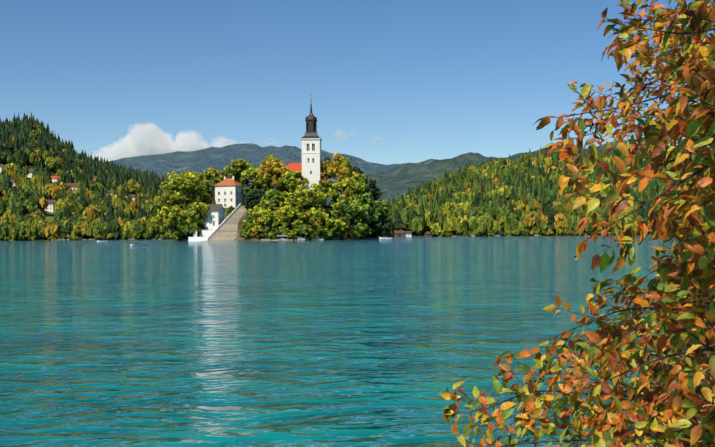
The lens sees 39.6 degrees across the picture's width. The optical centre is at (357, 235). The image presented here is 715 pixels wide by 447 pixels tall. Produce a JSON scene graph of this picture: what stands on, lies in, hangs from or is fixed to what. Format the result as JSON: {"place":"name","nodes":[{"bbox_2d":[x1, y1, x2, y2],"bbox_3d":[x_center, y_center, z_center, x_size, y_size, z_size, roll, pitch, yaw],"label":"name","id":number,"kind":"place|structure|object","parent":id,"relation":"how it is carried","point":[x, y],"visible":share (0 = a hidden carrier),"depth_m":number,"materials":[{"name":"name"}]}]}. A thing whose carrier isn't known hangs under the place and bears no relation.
{"place":"outdoors","nodes":[
{"label":"outdoors","id":0,"kind":"place"},
{"bbox_2d":[0,162,159,240],"bbox_3d":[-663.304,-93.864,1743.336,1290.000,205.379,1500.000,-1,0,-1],"label":"ground","id":1,"kind":"structure","parent":0,"point":[49,216],"depth_m":1078.44,"materials":[{"name":"green plant"}]},
{"bbox_2d":[27,170,33,177],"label":"hill house","id":2,"kind":"structure","parent":1,"relation":"on","point":[31,173],"depth_m":1312.27,"materials":[{"name":"paint"}]},
{"bbox_2d":[44,200,56,212],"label":"hill house","id":3,"kind":"structure","parent":1,"relation":"on","point":[50,206],"depth_m":1113.38,"materials":[{"name":"paint"}]},
{"bbox_2d":[51,176,57,182],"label":"hill house","id":4,"kind":"structure","parent":1,"relation":"on","point":[54,178],"depth_m":1337.43,"materials":[{"name":"paint"}]},
{"bbox_2d":[64,183,77,190],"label":"hill house","id":5,"kind":"structure","parent":1,"relation":"on","point":[73,186],"depth_m":1292.87,"materials":[{"name":"paint"}]},
{"bbox_2d":[130,194,135,200],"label":"hill house","id":6,"kind":"structure","parent":1,"relation":"on","point":[133,196],"depth_m":1386.52,"materials":[{"name":"paint"}]},
{"bbox_2d":[0,112,332,240],"bbox_3d":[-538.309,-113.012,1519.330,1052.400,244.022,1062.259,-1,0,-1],"label":"forest","id":7,"kind":"object","parent":1,"relation":"on","point":[91,206],"visible":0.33,"depth_m":1177.62,"materials":[{"name":"green plant"}]},
{"bbox_2d":[188,228,323,240],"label":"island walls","id":8,"kind":"structure","parent":0,"point":[205,235],"depth_m":476.83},
{"bbox_2d":[108,143,404,191],"bbox_3d":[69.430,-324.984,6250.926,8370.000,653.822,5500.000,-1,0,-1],"label":"mountain","id":9,"kind":"structure","parent":0,"point":[216,158],"depth_m":6049.25,"materials":[{"name":"green plant"}]},
{"bbox_2d":[193,205,354,240],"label":"island terrain","id":10,"kind":"structure","parent":0,"point":[277,207],"depth_m":486.92,"materials":[{"name":"green plant"}]},
{"bbox_2d":[203,204,224,229],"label":"house","id":11,"kind":"structure","parent":10,"relation":"on","point":[214,217],"depth_m":486.08,"materials":[{"name":"paint"}]},
{"bbox_2d":[207,203,248,240],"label":"island stairs","id":12,"kind":"structure","parent":10,"relation":"on","point":[226,229],"depth_m":483.00,"materials":[{"name":"beige stone"}]},
{"bbox_2d":[214,175,243,207],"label":"house","id":13,"kind":"structure","parent":10,"relation":"on","point":[228,192],"depth_m":504.74,"materials":[{"name":"paint"}]},
{"bbox_2d":[151,153,396,240],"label":"island trees","id":14,"kind":"object","parent":10,"relation":"on","point":[368,210],"visible":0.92,"depth_m":492.08,"materials":[{"name":"green plant"}]},
{"bbox_2d":[177,236,378,240],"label":"island shore rocks","id":15,"kind":"object","parent":10,"relation":"on","point":[307,238],"visible":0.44,"depth_m":484.50,"materials":[{"name":"grey stone"}]},
{"bbox_2d":[277,163,326,204],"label":"church nave","id":16,"kind":"structure","parent":10,"relation":"on","point":[294,167],"depth_m":516.63,"materials":[{"name":"tile"}]},
{"bbox_2d":[301,99,321,205],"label":"church tower","id":17,"kind":"structure","parent":10,"relation":"on","point":[311,139],"depth_m":500.16,"materials":[{"name":"paint"}]},
{"bbox_2d":[0,235,714,446],"bbox_3d":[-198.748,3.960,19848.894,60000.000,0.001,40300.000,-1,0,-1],"label":"lake","id":18,"kind":"structure","parent":0,"point":[248,343],"depth_m":21.30,"materials":[{"name":"liquid"}]},
{"bbox_2d":[0,238,165,240],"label":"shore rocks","id":19,"kind":"object","parent":18,"relation":"in","point":[92,239],"visible":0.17,"depth_m":996.10,"materials":[{"name":"grey stone"}]},
{"bbox_2d":[0,232,173,240],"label":"shore shrubs","id":20,"kind":"object","parent":18,"relation":"in","point":[167,235],"visible":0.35,"depth_m":994.67,"materials":[{"name":"green plant"}]},
{"bbox_2d":[130,243,147,245],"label":"boat","id":21,"kind":"object","parent":18,"relation":"in","point":[135,244],"visible":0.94,"depth_m":241.92,"materials":[{"name":"blue"}]},
{"bbox_2d":[379,237,392,239],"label":"motor boat","id":22,"kind":"object","parent":18,"relation":"on","point":[385,238],"visible":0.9,"depth_m":472.40,"materials":[{"name":"white"}]},
{"bbox_2d":[393,230,403,236],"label":"boat house","id":23,"kind":"structure","parent":18,"relation":"in","point":[398,233],"depth_m":1000.80,"materials":[{"name":"brown wood"}]},
{"bbox_2d":[404,231,411,236],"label":"boat house","id":24,"kind":"structure","parent":18,"relation":"in","point":[407,233],"depth_m":1003.90,"materials":[{"name":"paint"}]},
{"bbox_2d":[437,233,652,236],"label":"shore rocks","id":25,"kind":"object","parent":18,"relation":"in","point":[513,235],"visible":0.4,"depth_m":999.20,"materials":[{"name":"grey stone"}]},
{"bbox_2d":[0,0,714,164],"label":"sky","id":26,"kind":"structure","parent":0,"point":[387,82],"materials":[{"name":"blue"}]},
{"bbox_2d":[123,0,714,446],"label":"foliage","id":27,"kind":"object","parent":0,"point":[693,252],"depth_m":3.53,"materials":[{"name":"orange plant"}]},
{"bbox_2d":[327,140,653,203],"bbox_3d":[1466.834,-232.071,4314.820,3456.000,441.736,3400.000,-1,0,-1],"label":"mountain","id":28,"kind":"structure","parent":0,"point":[397,181],"depth_m":3994.20,"materials":[{"name":"green plant"}]},
{"bbox_2d":[391,231,639,236],"bbox_3d":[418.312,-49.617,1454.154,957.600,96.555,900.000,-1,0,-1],"label":"shoreline","id":29,"kind":"structure","parent":0,"point":[413,234],"depth_m":1005.87,"materials":[{"name":"grey stone"}]},
{"bbox_2d":[368,228,654,236],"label":"shore shrubs","id":30,"kind":"object","parent":29,"relation":"on","point":[526,232],"visible":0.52,"depth_m":998.50,"materials":[{"name":"green plant"}]},
{"bbox_2d":[327,145,708,236],"bbox_3d":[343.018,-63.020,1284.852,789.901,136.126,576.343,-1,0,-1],"label":"forest","id":31,"kind":"object","parent":29,"relation":"on","point":[520,194],"visible":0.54,"depth_m":1060.51,"materials":[{"name":"green plant"}]}
]}

